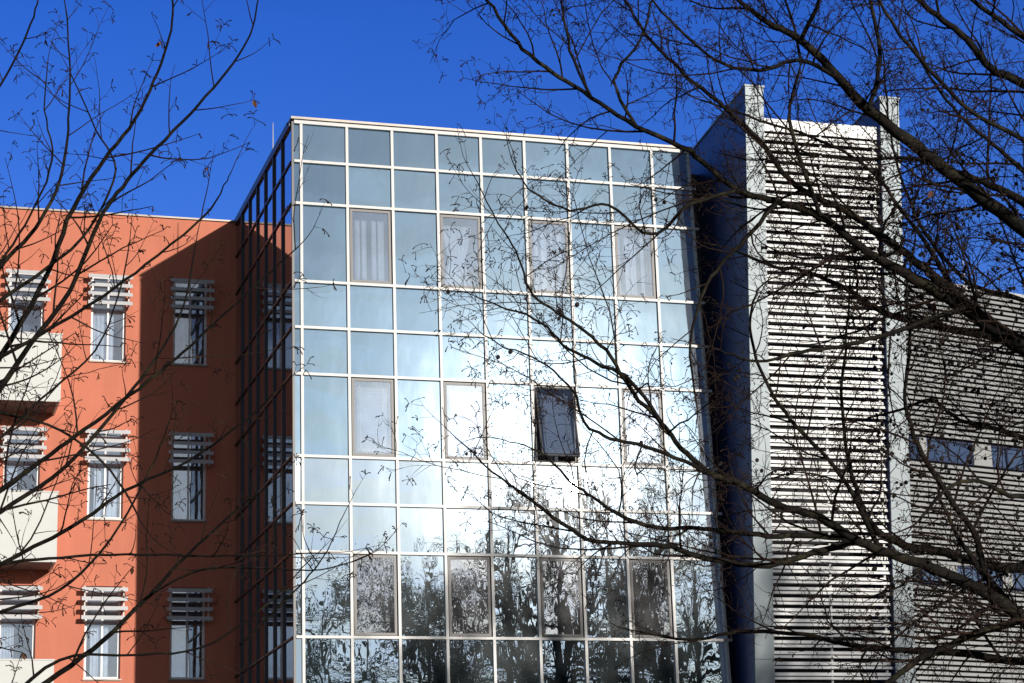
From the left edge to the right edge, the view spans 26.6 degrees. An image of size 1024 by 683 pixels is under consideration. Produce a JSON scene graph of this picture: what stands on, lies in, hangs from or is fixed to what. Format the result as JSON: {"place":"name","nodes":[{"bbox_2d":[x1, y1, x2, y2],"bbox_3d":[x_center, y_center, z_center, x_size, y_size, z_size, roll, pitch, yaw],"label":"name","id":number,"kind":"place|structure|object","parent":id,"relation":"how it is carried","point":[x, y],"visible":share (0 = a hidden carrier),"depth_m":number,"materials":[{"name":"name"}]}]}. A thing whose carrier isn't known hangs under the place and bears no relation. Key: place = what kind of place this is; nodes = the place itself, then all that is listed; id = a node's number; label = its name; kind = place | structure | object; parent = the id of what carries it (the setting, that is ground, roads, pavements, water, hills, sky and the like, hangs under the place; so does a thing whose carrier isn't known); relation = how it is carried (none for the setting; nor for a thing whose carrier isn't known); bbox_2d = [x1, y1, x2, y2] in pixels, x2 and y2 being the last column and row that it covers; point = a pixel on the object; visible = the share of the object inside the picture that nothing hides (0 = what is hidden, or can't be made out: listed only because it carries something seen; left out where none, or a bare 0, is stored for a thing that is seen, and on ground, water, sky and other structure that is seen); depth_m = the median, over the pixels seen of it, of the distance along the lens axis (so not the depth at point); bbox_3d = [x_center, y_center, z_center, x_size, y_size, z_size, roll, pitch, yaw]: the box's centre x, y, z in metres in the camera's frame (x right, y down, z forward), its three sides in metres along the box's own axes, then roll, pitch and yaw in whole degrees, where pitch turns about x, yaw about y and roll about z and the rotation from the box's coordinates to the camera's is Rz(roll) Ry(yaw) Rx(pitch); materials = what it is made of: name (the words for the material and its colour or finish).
{"place":"outdoors","nodes":[
{"label":"outdoors","id":0,"kind":"place"},
{"bbox_2d":[0,206,236,682],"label":"orange building","id":1,"kind":"structure","parent":0,"point":[186,600],"depth_m":48.35,"materials":[{"name":"concrete"}]},
{"bbox_2d":[0,585,42,658],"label":"window","id":2,"kind":"structure","parent":1,"relation":"in","point":[7,631],"depth_m":46.64,"materials":[{"name":"white plastic"}]},
{"bbox_2d":[0,425,46,489],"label":"window","id":3,"kind":"structure","parent":1,"relation":"in","point":[10,468],"depth_m":47.49,"materials":[{"name":"white plastic"}]},
{"bbox_2d":[5,269,50,331],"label":"window","id":4,"kind":"structure","parent":1,"relation":"in","point":[21,272],"depth_m":48.42,"materials":[{"name":"white plastic"}]},
{"bbox_2d":[81,586,127,680],"bbox_3d":[-8.888,6.334,47.088,0.990,2.053,0.558,3,-16,-16],"label":"window","id":5,"kind":"structure","parent":1,"relation":"in","point":[98,664],"depth_m":47.11,"materials":[{"name":"white plastic"}]},
{"bbox_2d":[84,429,130,520],"bbox_3d":[-8.995,2.947,48.003,0.990,2.053,0.558,3,-16,-16],"label":"window","id":6,"kind":"structure","parent":1,"relation":"in","point":[110,514],"depth_m":48.06,"materials":[{"name":"white plastic"}]},
{"bbox_2d":[88,273,132,363],"bbox_3d":[-9.104,-0.517,48.939,0.990,2.053,0.558,3,-16,-16],"label":"window","id":7,"kind":"structure","parent":1,"relation":"in","point":[98,322],"depth_m":48.99,"materials":[{"name":"white plastic"}]},
{"bbox_2d":[167,587,212,680],"bbox_3d":[-7.117,6.420,47.614,0.990,2.053,0.557,3,-16,-16],"label":"window","id":8,"kind":"structure","parent":1,"relation":"in","point":[178,672],"depth_m":47.62,"materials":[{"name":"white plastic"}]},
{"bbox_2d":[169,431,213,522],"bbox_3d":[-7.223,3.033,48.529,0.990,2.053,0.557,3,-16,-16],"label":"window","id":9,"kind":"structure","parent":1,"relation":"in","point":[183,476],"depth_m":48.55,"materials":[{"name":"white plastic"}]},
{"bbox_2d":[170,278,214,366],"bbox_3d":[-7.332,-0.431,49.464,0.990,2.053,0.557,3,-16,-16],"label":"window","id":10,"kind":"structure","parent":1,"relation":"in","point":[179,332],"depth_m":49.48,"materials":[{"name":"white plastic"}]},
{"bbox_2d":[0,0,1023,294],"label":"sky","id":11,"kind":"structure","parent":0,"point":[353,60],"materials":[{"name":"blue"}]},
{"bbox_2d":[689,84,915,682],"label":"stair tower","id":12,"kind":"structure","parent":0,"point":[758,666],"depth_m":44.87,"materials":[{"name":"metal"}]},
{"bbox_2d":[904,261,1023,682],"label":"louvred wing","id":13,"kind":"structure","parent":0,"point":[982,469],"depth_m":58.21,"materials":[{"name":"grey metal"}]},
{"bbox_2d":[908,436,919,459],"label":"window","id":14,"kind":"structure","parent":13,"relation":"in","point":[914,458],"depth_m":57.38,"materials":[{"name":"blue glass"}]},
{"bbox_2d":[920,570,940,583],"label":"window","id":15,"kind":"structure","parent":13,"relation":"in","point":[921,570],"depth_m":56.63,"materials":[{"name":"blue glass"}]},
{"bbox_2d":[926,438,973,465],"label":"window","id":16,"kind":"structure","parent":13,"relation":"in","point":[955,449],"depth_m":58.06,"materials":[{"name":"blue glass"}]},
{"bbox_2d":[957,566,1001,587],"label":"window","id":17,"kind":"structure","parent":13,"relation":"in","point":[958,567],"depth_m":57.44,"materials":[{"name":"blue glass"}]},
{"bbox_2d":[991,446,1023,470],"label":"window","id":18,"kind":"structure","parent":13,"relation":"in","point":[1009,457],"depth_m":59.15,"materials":[{"name":"blue glass"}]},
{"bbox_2d":[1013,573,1023,589],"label":"window","id":19,"kind":"structure","parent":13,"relation":"in","point":[1021,579],"depth_m":58.26,"materials":[{"name":"blue glass"}]},
{"label":"ground","id":20,"kind":"structure","parent":0,"visible":0},
{"bbox_2d":[0,0,406,682],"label":"bare sapling tree","id":21,"kind":"object","parent":20,"relation":"on","point":[8,348],"visible":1,"depth_m":6.77,"materials":[{"name":"brown plant"}]},
{"bbox_2d":[234,116,731,682],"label":"glass office block","id":22,"kind":"structure","parent":20,"relation":"on","point":[426,598],"depth_m":43.95,"materials":[{"name":"glass"}]},
{"bbox_2d":[353,220,384,280],"bbox_3d":[-2.924,-1.841,44.217,0.674,1.308,0.068,3,-16,-16],"label":"curtain","id":23,"kind":"object","parent":22,"relation":"hanging from","point":[380,237],"visible":1,"depth_m":44.22,"materials":[{"name":"white fabric"}]},
{"bbox_2d":[349,209,391,283],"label":"window","id":24,"kind":"structure","parent":22,"relation":"in","point":[386,214],"depth_m":44.17,"materials":[{"name":"metal"}]},
{"bbox_2d":[351,378,394,456],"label":"window","id":25,"kind":"structure","parent":22,"relation":"in","point":[371,402],"depth_m":43.20,"materials":[{"name":"glass"}]},
{"bbox_2d":[353,555,396,635],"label":"window","id":26,"kind":"structure","parent":22,"relation":"in","point":[375,587],"depth_m":42.21,"materials":[{"name":"glass"}]},
{"bbox_2d":[443,225,470,285],"bbox_3d":[-1.147,-1.755,44.748,0.672,1.306,0.064,3,-16,-16],"label":"curtain","id":27,"kind":"object","parent":22,"relation":"hanging from","point":[458,251],"visible":0.87,"depth_m":44.76,"materials":[{"name":"white fabric"}]},
{"bbox_2d":[440,215,481,288],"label":"window","id":28,"kind":"structure","parent":22,"relation":"in","point":[476,220],"depth_m":44.75,"materials":[{"name":"metal"}]},
{"bbox_2d":[443,382,486,459],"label":"window","id":29,"kind":"structure","parent":22,"relation":"in","point":[460,402],"depth_m":43.75,"materials":[{"name":"metal"}]},
{"bbox_2d":[447,557,491,636],"bbox_3d":[-0.879,5.068,42.897,0.853,1.571,0.315,3,-16,-16],"label":"window","id":30,"kind":"structure","parent":22,"relation":"in","point":[469,600],"depth_m":42.76,"materials":[{"name":"glass"}]},
{"bbox_2d":[533,231,562,290],"bbox_3d":[0.725,-1.664,45.299,0.675,1.307,0.067,3,-16,-16],"label":"curtain","id":31,"kind":"object","parent":22,"relation":"hanging from","point":[543,259],"visible":0.76,"depth_m":45.31,"materials":[{"name":"white fabric"}]},
{"bbox_2d":[528,220,569,293],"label":"window","id":32,"kind":"structure","parent":22,"relation":"in","point":[535,223],"depth_m":45.29,"materials":[{"name":"metal"}]},
{"bbox_2d":[533,386,579,462],"bbox_3d":[0.885,1.685,44.212,0.852,1.579,0.646,3,-16,-16],"label":"window","id":33,"kind":"structure","parent":22,"relation":"in","point":[570,430],"depth_m":44.13,"materials":[{"name":"glass"}]},
{"bbox_2d":[539,558,582,637],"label":"window","id":34,"kind":"structure","parent":22,"relation":"in","point":[561,614],"depth_m":43.29,"materials":[{"name":"glass"}]},
{"bbox_2d":[617,237,648,295],"bbox_3d":[2.550,-1.574,45.844,0.673,1.307,0.063,3,-16,-16],"label":"curtain","id":35,"kind":"object","parent":22,"relation":"hanging from","point":[632,269],"visible":0.9,"depth_m":45.84,"materials":[{"name":"white fabric"}]},
{"bbox_2d":[614,226,655,298],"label":"window","id":36,"kind":"structure","parent":22,"relation":"in","point":[651,271],"depth_m":45.80,"materials":[{"name":"metal"}]},
{"bbox_2d":[621,390,663,465],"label":"window","id":37,"kind":"structure","parent":22,"relation":"in","point":[633,450],"depth_m":44.81,"materials":[{"name":"metal"}]},
{"bbox_2d":[629,560,672,637],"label":"window","id":38,"kind":"structure","parent":22,"relation":"in","point":[645,578],"depth_m":43.85,"materials":[{"name":"glass"}]},
{"bbox_2d":[361,0,1023,682],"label":"bare tree","id":39,"kind":"object","parent":20,"relation":"on","point":[947,290],"visible":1,"depth_m":9.41,"materials":[{"name":"brown plant"}]}
]}

